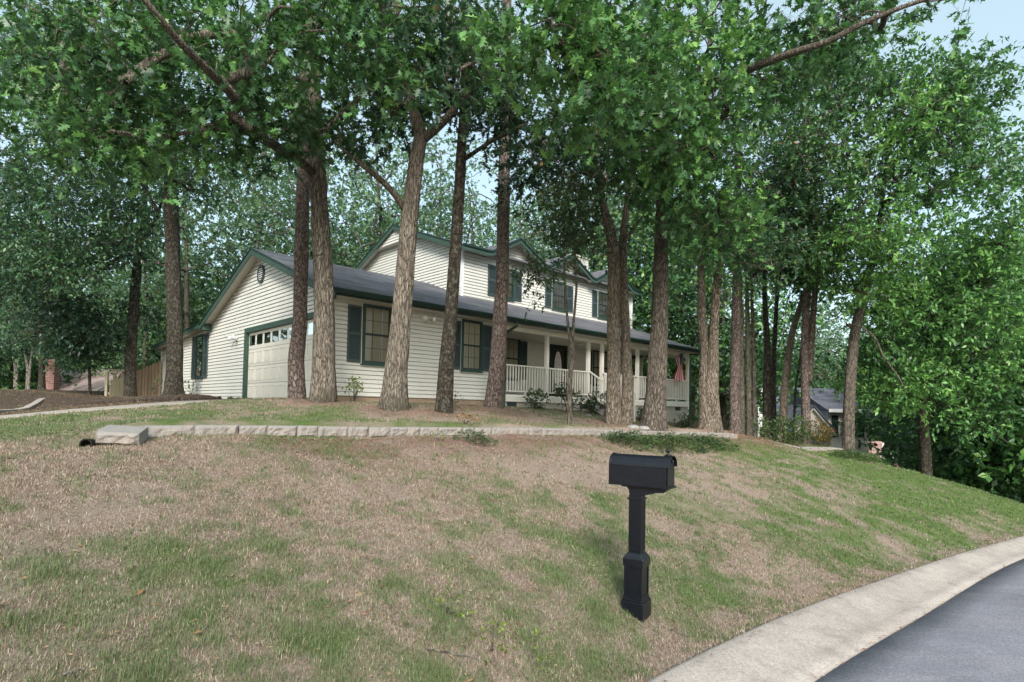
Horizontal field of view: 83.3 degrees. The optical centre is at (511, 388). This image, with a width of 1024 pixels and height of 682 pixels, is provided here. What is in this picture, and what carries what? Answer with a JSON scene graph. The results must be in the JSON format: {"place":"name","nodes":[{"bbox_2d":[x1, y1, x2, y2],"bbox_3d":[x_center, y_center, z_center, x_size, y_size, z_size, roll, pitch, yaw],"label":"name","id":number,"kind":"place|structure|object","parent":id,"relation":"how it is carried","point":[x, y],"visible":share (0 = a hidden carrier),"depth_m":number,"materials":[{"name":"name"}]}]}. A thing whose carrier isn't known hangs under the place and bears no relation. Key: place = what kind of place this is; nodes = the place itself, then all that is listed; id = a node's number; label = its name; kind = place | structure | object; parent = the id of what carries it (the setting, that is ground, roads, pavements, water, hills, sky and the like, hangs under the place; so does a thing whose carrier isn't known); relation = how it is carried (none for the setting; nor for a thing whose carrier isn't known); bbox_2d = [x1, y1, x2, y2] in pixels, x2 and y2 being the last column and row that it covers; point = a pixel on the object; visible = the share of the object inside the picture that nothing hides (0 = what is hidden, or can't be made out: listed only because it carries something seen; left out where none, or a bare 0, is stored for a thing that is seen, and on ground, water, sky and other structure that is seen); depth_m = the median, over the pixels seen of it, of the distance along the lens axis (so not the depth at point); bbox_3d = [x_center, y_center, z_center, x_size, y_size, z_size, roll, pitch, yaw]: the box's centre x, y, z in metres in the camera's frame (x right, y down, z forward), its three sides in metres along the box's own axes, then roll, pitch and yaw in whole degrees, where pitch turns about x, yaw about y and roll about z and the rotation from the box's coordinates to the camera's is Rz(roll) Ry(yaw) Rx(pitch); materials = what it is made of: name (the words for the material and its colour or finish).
{"place":"outdoors","nodes":[
{"label":"outdoors","id":0,"kind":"place"},
{"bbox_2d":[0,399,224,418],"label":"driveway","id":1,"kind":"structure","parent":0,"point":[105,407],"depth_m":12.44,"materials":[{"name":"concrete"}]},
{"bbox_2d":[0,389,1023,681],"bbox_3d":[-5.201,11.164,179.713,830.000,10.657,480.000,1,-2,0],"label":"ground","id":2,"kind":"structure","parent":0,"point":[304,611],"depth_m":5.08,"materials":[{"name":"green plant"}]},
{"bbox_2d":[0,305,38,389],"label":"crape myrtle","id":3,"kind":"object","parent":2,"relation":"on","point":[16,376],"visible":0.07,"depth_m":30.98,"materials":[{"name":"green plant"}]},
{"bbox_2d":[0,398,44,412],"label":"garden kerb","id":4,"kind":"structure","parent":2,"relation":"on","point":[33,404],"depth_m":15.99,"materials":[{"name":"concrete"}]},
{"bbox_2d":[0,296,58,388],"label":"crape myrtle","id":5,"kind":"object","parent":2,"relation":"on","point":[28,376],"visible":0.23,"depth_m":27.95,"materials":[{"name":"green plant"}]},
{"bbox_2d":[0,202,86,389],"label":"background tree","id":6,"kind":"object","parent":2,"relation":"on","point":[8,383],"visible":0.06,"depth_m":32.45,"materials":[{"name":"green plant"}]},
{"bbox_2d":[0,122,103,340],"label":"background tree","id":7,"kind":"object","parent":2,"relation":"on","point":[1,206],"visible":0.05,"depth_m":32.13,"materials":[{"name":"green plant"}]},
{"bbox_2d":[0,237,110,391],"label":"background tree","id":8,"kind":"object","parent":2,"relation":"on","point":[35,372],"visible":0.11,"depth_m":33.47,"materials":[{"name":"green plant"}]},
{"bbox_2d":[0,133,123,388],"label":"oak tree","id":9,"kind":"object","parent":2,"relation":"on","point":[5,274],"visible":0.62,"depth_m":22.60,"materials":[{"name":"green plant"}]},
{"bbox_2d":[45,359,123,390],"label":"neighbour house","id":10,"kind":"structure","parent":2,"relation":"on","point":[53,382],"depth_m":32.68,"materials":[{"name":"brown"}]},
{"bbox_2d":[0,283,183,394],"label":"young tree","id":11,"kind":"object","parent":2,"relation":"on","point":[118,338],"visible":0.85,"depth_m":22.96,"materials":[{"name":"green plant"}]},
{"bbox_2d":[0,130,196,396],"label":"oak tree","id":12,"kind":"object","parent":2,"relation":"on","point":[102,241],"visible":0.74,"depth_m":21.15,"materials":[{"name":"green plant"}]},
{"bbox_2d":[49,277,153,368],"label":"background tree","id":13,"kind":"object","parent":2,"relation":"on","point":[100,365],"visible":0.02,"depth_m":46.82,"materials":[{"name":"green plant"}]},
{"bbox_2d":[104,370,123,396],"bbox_3d":[-16.949,0.132,24.610,0.213,1.895,0.917,1,-2,7],"label":"wooden fence","id":14,"kind":"object","parent":2,"relation":"on","point":[116,386],"visible":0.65,"depth_m":24.49,"materials":[{"name":"beige wood"}]},
{"bbox_2d":[67,257,166,387],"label":"background tree","id":15,"kind":"object","parent":2,"relation":"on","point":[107,289],"visible":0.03,"depth_m":46.09,"materials":[{"name":"green plant"}]},
{"bbox_2d":[0,0,292,395],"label":"oak tree","id":16,"kind":"object","parent":2,"relation":"on","point":[173,383],"visible":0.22,"depth_m":20.31,"materials":[{"name":"green plant"}]},
{"bbox_2d":[69,187,225,387],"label":"background tree","id":17,"kind":"object","parent":2,"relation":"on","point":[144,345],"visible":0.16,"depth_m":34.96,"materials":[{"name":"green plant"}]},
{"bbox_2d":[137,361,162,396],"bbox_3d":[-16.552,-0.099,26.189,1.547,2.282,0.213,1,-2,8],"label":"wooden fence","id":18,"kind":"object","parent":2,"relation":"on","point":[146,375],"visible":0.55,"depth_m":26.08,"materials":[{"name":"brown wood"}]},
{"bbox_2d":[86,244,222,393],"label":"background tree","id":19,"kind":"object","parent":2,"relation":"on","point":[192,321],"visible":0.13,"depth_m":34.73,"materials":[{"name":"green plant"}]},
{"bbox_2d":[67,76,290,329],"bbox_3d":[-17.963,-6.380,31.934,11.344,21.286,9.988,2,-2,-14],"label":"background tree","id":20,"kind":"object","parent":2,"relation":"on","point":[187,280],"visible":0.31,"depth_m":32.21,"materials":[{"name":"green plant"}]},
{"bbox_2d":[123,215,239,362],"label":"background tree","id":21,"kind":"object","parent":2,"relation":"on","point":[190,271],"visible":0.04,"depth_m":44.59,"materials":[{"name":"green plant"}]},
{"bbox_2d":[128,93,311,293],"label":"background tree","id":22,"kind":"object","parent":2,"relation":"on","point":[190,226],"visible":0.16,"depth_m":32.56,"materials":[{"name":"green plant"}]},
{"bbox_2d":[0,0,480,402],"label":"oak tree","id":23,"kind":"object","parent":2,"relation":"on","point":[231,74],"visible":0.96,"depth_m":9.54,"materials":[{"name":"green plant"}]},
{"bbox_2d":[193,134,342,305],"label":"background tree","id":24,"kind":"object","parent":2,"relation":"on","point":[290,217],"visible":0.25,"depth_m":32.40,"materials":[{"name":"green plant"}]},
{"bbox_2d":[206,175,331,303],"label":"background tree","id":25,"kind":"object","parent":2,"relation":"on","point":[270,221],"visible":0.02,"depth_m":47.53,"materials":[{"name":"green plant"}]},
{"bbox_2d":[179,88,387,267],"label":"background tree","id":26,"kind":"object","parent":2,"relation":"on","point":[249,211],"visible":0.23,"depth_m":31.14,"materials":[{"name":"green plant"}]},
{"bbox_2d":[287,0,309,398],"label":"pine tree","id":27,"kind":"object","parent":2,"relation":"on","point":[296,376],"visible":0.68,"depth_m":13.40,"materials":[{"name":"brown plant"}]},
{"bbox_2d":[342,376,363,401],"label":"azalea shrub","id":28,"kind":"object","parent":2,"relation":"on","point":[361,388],"visible":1,"depth_m":14.30,"materials":[{"name":"green plant"}]},
{"bbox_2d":[278,136,435,267],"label":"background tree","id":29,"kind":"object","parent":2,"relation":"on","point":[356,261],"visible":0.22,"depth_m":31.88,"materials":[{"name":"green plant"}]},
{"bbox_2d":[332,167,437,264],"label":"background tree","id":30,"kind":"object","parent":2,"relation":"on","point":[373,204],"visible":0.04,"depth_m":45.97,"materials":[{"name":"green plant"}]},
{"bbox_2d":[309,85,494,266],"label":"background tree","id":31,"kind":"object","parent":2,"relation":"on","point":[378,199],"visible":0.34,"depth_m":32.16,"materials":[{"name":"green plant"}]},
{"bbox_2d":[95,425,737,444],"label":"retaining wall","id":32,"kind":"structure","parent":2,"relation":"on","point":[125,435],"depth_m":7.33,"materials":[{"name":"concrete"}]},
{"bbox_2d":[293,0,552,411],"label":"oak tree","id":33,"kind":"object","parent":2,"relation":"on","point":[394,390],"visible":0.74,"depth_m":11.44,"materials":[{"name":"green plant"}]},
{"bbox_2d":[150,224,698,422],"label":"house","id":34,"kind":"structure","parent":2,"relation":"on","point":[236,341],"depth_m":19.42,"materials":[{"name":"plastic"}]},
{"bbox_2d":[194,333,205,379],"bbox_3d":[-11.919,-1.200,21.978,0.085,1.750,1.004,3,-3,-44],"label":"window","id":35,"kind":"structure","parent":34,"relation":"in","point":[199,338],"depth_m":21.98,"materials":[{"name":"glass"}]},
{"bbox_2d":[247,319,312,398],"bbox_3d":[-6.773,-0.726,16.769,0.054,2.148,4.900,3,-3,-44],"label":"garage door","id":36,"kind":"structure","parent":34,"relation":"in","point":[275,373],"depth_m":17.09,"materials":[{"name":"paint"}]},
{"bbox_2d":[359,303,391,367],"bbox_3d":[-3.603,-1.402,15.372,0.944,1.660,0.085,3,-3,-44],"label":"window","id":37,"kind":"structure","parent":34,"relation":"in","point":[376,319],"depth_m":15.34,"materials":[{"name":"glass"}]},
{"bbox_2d":[459,318,482,373],"bbox_3d":[-1.229,-1.288,17.657,0.894,1.640,0.085,3,-3,-44],"label":"window","id":38,"kind":"structure","parent":34,"relation":"in","point":[471,330],"depth_m":17.66,"materials":[{"name":"glass"}]},
{"bbox_2d":[506,338,519,381],"bbox_3d":[-0.028,-1.137,22.418,0.974,1.740,0.085,3,-3,-44],"label":"window","id":39,"kind":"structure","parent":34,"relation":"in","point":[512,345],"depth_m":22.50,"materials":[{"name":"glass"}]},
{"bbox_2d":[551,280,565,312],"bbox_3d":[1.997,-3.902,24.420,0.934,1.280,0.085,3,-3,-44],"label":"window","id":40,"kind":"structure","parent":34,"relation":"in","point":[558,295],"depth_m":24.41,"materials":[{"name":"glass"}]},
{"bbox_2d":[552,349,564,396],"bbox_3d":[1.931,-0.616,24.344,0.810,2.050,0.072,3,-3,-44],"label":"front door","id":41,"kind":"structure","parent":34,"relation":"in","point":[558,355],"depth_m":24.33,"materials":[{"name":"paint"}]},
{"bbox_2d":[592,350,599,386],"bbox_3d":[3.891,-0.912,26.185,0.774,1.700,0.085,3,-3,-44],"label":"window","id":42,"kind":"structure","parent":34,"relation":"in","point":[596,354],"depth_m":26.13,"materials":[{"name":"glass"}]},
{"bbox_2d":[597,290,606,319],"bbox_3d":[4.249,-3.809,26.581,0.964,1.290,0.085,3,-3,-44],"label":"window","id":43,"kind":"structure","parent":34,"relation":"in","point":[602,296],"depth_m":26.52,"materials":[{"name":"glass"}]},
{"bbox_2d":[674,345,690,380],"bbox_3d":[7.639,-1.109,25.646,0.521,1.593,0.723,2,-2,-18],"label":"porch flag","id":44,"kind":"object","parent":34,"relation":"attached to","point":[679,375],"visible":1,"depth_m":25.86,"materials":[{"name":"fabric"}]},
{"bbox_2d":[367,122,497,247],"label":"background tree","id":45,"kind":"object","parent":2,"relation":"on","point":[441,170],"visible":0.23,"depth_m":35.19,"materials":[{"name":"green plant"}]},
{"bbox_2d":[425,585,479,619],"bbox_3d":[-0.398,1.525,3.880,0.365,0.350,0.218,1,-2,0],"label":"weed","id":46,"kind":"object","parent":2,"relation":"on","point":[447,608],"visible":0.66,"depth_m":3.89,"materials":[{"name":"green plant"}]},
{"bbox_2d":[452,428,499,446],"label":"creeping juniper","id":47,"kind":"object","parent":2,"relation":"on","point":[477,435],"visible":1,"depth_m":8.44,"materials":[{"name":"green plant"}]},
{"bbox_2d":[399,0,558,413],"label":"oak tree","id":48,"kind":"object","parent":2,"relation":"on","point":[444,393],"visible":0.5,"depth_m":11.93,"materials":[{"name":"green plant"}]},
{"bbox_2d":[418,145,559,259],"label":"background tree","id":49,"kind":"object","parent":2,"relation":"on","point":[472,213],"visible":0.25,"depth_m":33.30,"materials":[{"name":"green plant"}]},
{"bbox_2d":[463,616,515,664],"bbox_3d":[-0.146,1.613,3.659,0.338,0.279,0.320,3,-3,-41],"label":"weed","id":50,"kind":"object","parent":2,"relation":"on","point":[499,631],"visible":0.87,"depth_m":3.67,"materials":[{"name":"green plant"}]},
{"bbox_2d":[483,0,510,408],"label":"pine tree","id":51,"kind":"object","parent":2,"relation":"on","point":[494,394],"visible":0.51,"depth_m":14.95,"materials":[{"name":"brown plant"}]},
{"bbox_2d":[464,197,536,247],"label":"background tree","id":52,"kind":"object","parent":2,"relation":"on","point":[496,219],"visible":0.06,"depth_m":42.80,"materials":[{"name":"green plant"}]},
{"bbox_2d":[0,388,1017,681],"bbox_3d":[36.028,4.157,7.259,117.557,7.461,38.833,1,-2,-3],"label":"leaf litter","id":53,"kind":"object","parent":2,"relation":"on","point":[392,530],"visible":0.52,"depth_m":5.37,"materials":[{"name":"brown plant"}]},
{"bbox_2d":[464,151,598,269],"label":"background tree","id":54,"kind":"object","parent":2,"relation":"on","point":[520,222],"visible":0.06,"depth_m":40.46,"materials":[{"name":"green plant"}]},
{"bbox_2d":[523,387,550,408],"bbox_3d":[0.810,0.382,18.715,0.978,0.825,0.835,1,-2,0],"label":"azalea shrub","id":55,"kind":"object","parent":2,"relation":"on","point":[534,404],"visible":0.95,"depth_m":18.68,"materials":[{"name":"green plant"}]},
{"bbox_2d":[476,194,597,268],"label":"background tree","id":56,"kind":"object","parent":2,"relation":"on","point":[538,216],"depth_m":44.53,"materials":[{"name":"green plant"}]},
{"bbox_2d":[504,171,622,424],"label":"sapling","id":57,"kind":"object","parent":2,"relation":"on","point":[567,234],"visible":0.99,"depth_m":11.85,"materials":[{"name":"green plant"}]},
{"bbox_2d":[493,147,636,283],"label":"background tree","id":58,"kind":"object","parent":2,"relation":"on","point":[529,235],"visible":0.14,"depth_m":34.36,"materials":[{"name":"green plant"}]},
{"bbox_2d":[551,381,586,411],"bbox_3d":[1.922,0.294,19.563,1.296,1.121,0.983,1,-2,0],"label":"azalea shrub","id":59,"kind":"object","parent":2,"relation":"on","point":[560,393],"visible":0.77,"depth_m":19.52,"materials":[{"name":"green plant"}]},
{"bbox_2d":[479,80,676,424],"bbox_3d":[1.539,-3.140,13.208,4.673,8.376,6.174,1,-2,0],"label":"oak tree","id":60,"kind":"object","parent":2,"relation":"on","point":[619,408],"visible":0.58,"depth_m":13.92,"materials":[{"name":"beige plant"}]},
{"bbox_2d":[578,393,603,413],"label":"azalea shrub","id":61,"kind":"object","parent":2,"relation":"on","point":[591,408],"visible":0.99,"depth_m":20.35,"materials":[{"name":"green plant"}]},
{"bbox_2d":[535,104,675,283],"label":"background tree","id":62,"kind":"object","parent":2,"relation":"on","point":[613,209],"visible":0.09,"depth_m":31.44,"materials":[{"name":"green plant"}]},
{"bbox_2d":[609,449,676,622],"bbox_3d":[1.045,1.199,4.637,0.510,1.442,0.184,0,-2,34],"label":"mailbox","id":63,"kind":"object","parent":2,"relation":"on","point":[639,477],"visible":1,"depth_m":4.60,"materials":[{"name":"black metal"}]},
{"bbox_2d":[666,459,675,489],"bbox_3d":[1.254,0.670,4.522,0.029,0.236,0.172,0,-2,34],"label":"door","id":64,"kind":"structure","parent":63,"relation":"in","point":[670,471],"depth_m":4.51,"materials":[{"name":"black metal"}]},
{"bbox_2d":[557,194,744,401],"bbox_3d":[7.652,-3.986,33.222,11.448,15.891,12.473,1,-2,11],"label":"background tree","id":65,"kind":"object","parent":2,"relation":"on","point":[637,315],"visible":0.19,"depth_m":30.27,"materials":[{"name":"green plant"}]},
{"bbox_2d":[596,428,742,454],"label":"creeping juniper","id":66,"kind":"object","parent":2,"relation":"on","point":[629,437],"visible":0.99,"depth_m":11.47,"materials":[{"name":"green plant"}]},
{"bbox_2d":[582,175,761,384],"bbox_3d":[8.378,-4.645,30.386,9.465,15.160,10.204,0,-2,32],"label":"background tree","id":67,"kind":"object","parent":2,"relation":"on","point":[673,292],"visible":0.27,"depth_m":28.70,"materials":[{"name":"green plant"}]},
{"bbox_2d":[674,413,697,428],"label":"azalea shrub","id":68,"kind":"object","parent":2,"relation":"on","point":[684,422],"visible":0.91,"depth_m":24.73,"materials":[{"name":"green plant"}]},
{"bbox_2d":[617,174,771,416],"bbox_3d":[10.194,-4.846,33.844,9.156,19.513,10.399,2,-2,-18],"label":"background tree","id":69,"kind":"object","parent":2,"relation":"on","point":[692,392],"visible":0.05,"depth_m":32.98,"materials":[{"name":"green plant"}]},
{"bbox_2d":[445,0,984,437],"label":"oak tree","id":70,"kind":"object","parent":2,"relation":"on","point":[595,48],"visible":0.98,"depth_m":9.88,"materials":[{"name":"green plant"}]},
{"bbox_2d":[648,188,816,432],"bbox_3d":[6.074,-2.084,15.033,5.732,6.878,3.664,2,-2,-23],"label":"oak tree","id":71,"kind":"object","parent":2,"relation":"on","point":[709,417],"visible":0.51,"depth_m":14.96,"materials":[{"name":"green plant"}]},
{"bbox_2d":[632,251,838,429],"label":"background tree","id":72,"kind":"object","parent":2,"relation":"on","point":[724,363],"visible":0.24,"depth_m":29.91,"materials":[{"name":"green plant"}]},
{"bbox_2d":[707,185,784,434],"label":"young tree","id":73,"kind":"object","parent":2,"relation":"on","point":[742,403],"visible":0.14,"depth_m":18.46,"materials":[{"name":"brown plant"}]},
{"bbox_2d":[702,103,800,433],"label":"pine tree","id":74,"kind":"object","parent":2,"relation":"on","point":[734,406],"visible":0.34,"depth_m":16.94,"materials":[{"name":"brown plant"}]},
{"bbox_2d":[714,173,799,435],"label":"young tree","id":75,"kind":"object","parent":2,"relation":"on","point":[748,376],"visible":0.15,"depth_m":18.98,"materials":[{"name":"brown plant"}]},
{"bbox_2d":[705,178,835,436],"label":"oak tree","id":76,"kind":"object","parent":2,"relation":"on","point":[767,411],"visible":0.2,"depth_m":19.91,"materials":[{"name":"green plant"}]},
{"bbox_2d":[751,415,791,440],"bbox_3d":[7.585,1.167,16.840,1.103,0.860,1.205,0,-2,32],"label":"azalea shrub","id":77,"kind":"object","parent":2,"relation":"on","point":[767,427],"visible":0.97,"depth_m":16.76,"materials":[{"name":"green plant"}]},
{"bbox_2d":[750,195,793,435],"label":"young tree","id":78,"kind":"object","parent":2,"relation":"on","point":[754,413],"visible":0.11,"depth_m":19.31,"materials":[{"name":"brown plant"}]},
{"bbox_2d":[729,290,849,387],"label":"background tree","id":79,"kind":"object","parent":2,"relation":"on","point":[816,342],"visible":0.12,"depth_m":60.60,"materials":[{"name":"green plant"}]},
{"bbox_2d":[742,252,842,436],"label":"oak tree","id":80,"kind":"object","parent":2,"relation":"on","point":[773,363],"visible":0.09,"depth_m":21.49,"materials":[{"name":"brown plant"}]},
{"bbox_2d":[773,415,816,444],"bbox_3d":[8.190,1.250,16.815,1.188,0.954,1.194,3,-3,-43],"label":"azalea shrub","id":81,"kind":"object","parent":2,"relation":"on","point":[799,432],"visible":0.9,"depth_m":16.63,"materials":[{"name":"green plant"}]},
{"bbox_2d":[751,384,872,451],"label":"neighbour house","id":82,"kind":"structure","parent":2,"relation":"on","point":[825,406],"depth_m":35.01,"materials":[{"name":"paint"}]},
{"bbox_2d":[784,300,842,439],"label":"young tree","id":83,"kind":"object","parent":2,"relation":"on","point":[796,382],"visible":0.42,"depth_m":20.52,"materials":[{"name":"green plant"}]},
{"bbox_2d":[700,25,937,444],"bbox_3d":[8.716,-4.639,16.719,7.540,13.193,5.393,2,-2,-35],"label":"oak tree","id":84,"kind":"object","parent":2,"relation":"on","point":[792,156],"visible":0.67,"depth_m":15.85,"materials":[{"name":"green plant"}]},
{"bbox_2d":[804,417,835,445],"bbox_3d":[9.431,1.358,17.625,0.880,0.970,1.150,0,-2,32],"label":"azalea shrub","id":85,"kind":"object","parent":2,"relation":"on","point":[824,437],"visible":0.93,"depth_m":17.56,"materials":[{"name":"plant"}]},
{"bbox_2d":[781,268,876,388],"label":"background tree","id":86,"kind":"object","parent":2,"relation":"on","point":[828,338],"visible":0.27,"depth_m":57.56,"materials":[{"name":"green plant"}]},
{"bbox_2d":[756,195,910,439],"bbox_3d":[9.741,-2.122,18.404,4.554,8.184,4.147,2,-2,-25],"label":"oak tree","id":87,"kind":"object","parent":2,"relation":"on","point":[784,395],"visible":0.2,"depth_m":18.89,"materials":[{"name":"green plant"}]},
{"bbox_2d":[644,536,1023,681],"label":"curb","id":88,"kind":"structure","parent":2,"relation":"on","point":[819,639],"depth_m":5.01,"materials":[{"name":"concrete"}]},
{"bbox_2d":[798,356,912,441],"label":"background tree","id":89,"kind":"object","parent":2,"relation":"on","point":[831,374],"visible":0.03,"depth_m":58.51,"materials":[{"name":"green plant"}]},
{"bbox_2d":[825,447,887,464],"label":"creeping juniper","id":90,"kind":"object","parent":2,"relation":"on","point":[869,456],"visible":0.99,"depth_m":15.91,"materials":[{"name":"green plant"}]},
{"bbox_2d":[816,254,967,469],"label":"background tree","id":91,"kind":"object","parent":2,"relation":"on","point":[885,445],"visible":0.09,"depth_m":34.91,"materials":[{"name":"green plant"}]},
{"bbox_2d":[790,19,1023,451],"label":"oak tree","id":92,"kind":"object","parent":2,"relation":"on","point":[944,103],"visible":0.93,"depth_m":15.10,"materials":[{"name":"green plant"}]},
{"bbox_2d":[822,205,1023,475],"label":"oak tree","id":93,"kind":"object","parent":2,"relation":"on","point":[960,311],"visible":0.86,"depth_m":17.30,"materials":[{"name":"green plant"}]},
{"bbox_2d":[835,325,1013,485],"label":"background tree","id":94,"kind":"object","parent":2,"relation":"on","point":[876,431],"visible":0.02,"depth_m":31.45,"materials":[{"name":"green plant"}]},
{"bbox_2d":[858,233,1023,498],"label":"background tree","id":95,"kind":"object","parent":2,"relation":"on","point":[954,475],"visible":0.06,"depth_m":24.60,"materials":[{"name":"green plant"}]},
{"bbox_2d":[870,169,1023,498],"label":"background tree","id":96,"kind":"object","parent":2,"relation":"on","point":[986,476],"visible":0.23,"depth_m":20.53,"materials":[{"name":"green plant"}]},
{"bbox_2d":[875,196,1023,500],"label":"background tree","id":97,"kind":"object","parent":2,"relation":"on","point":[1004,485],"visible":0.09,"depth_m":21.43,"materials":[{"name":"green plant"}]},
{"bbox_2d":[880,289,1023,502],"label":"background tree","id":98,"kind":"object","parent":2,"relation":"on","point":[995,459],"visible":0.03,"depth_m":22.95,"materials":[{"name":"green plant"}]},
{"bbox_2d":[908,415,1015,491],"bbox_3d":[21.437,3.256,26.665,6.690,6.844,5.403,2,-2,-22],"label":"bush","id":99,"kind":"object","parent":2,"relation":"on","point":[946,451],"visible":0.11,"depth_m":25.84,"materials":[{"name":"green plant"}]},
{"bbox_2d":[989,468,1023,502],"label":"undergrowth bush","id":100,"kind":"object","parent":2,"relation":"on","point":[1017,490],"visible":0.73,"depth_m":20.23,"materials":[{"name":"green plant"}]},
{"bbox_2d":[0,0,1023,413],"label":"sky","id":101,"kind":"structure","parent":0,"point":[994,18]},
{"bbox_2d":[815,559,1023,681],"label":"road","id":102,"kind":"structure","parent":0,"point":[974,632],"depth_m":4.74,"materials":[{"name":"grey asphalt"}]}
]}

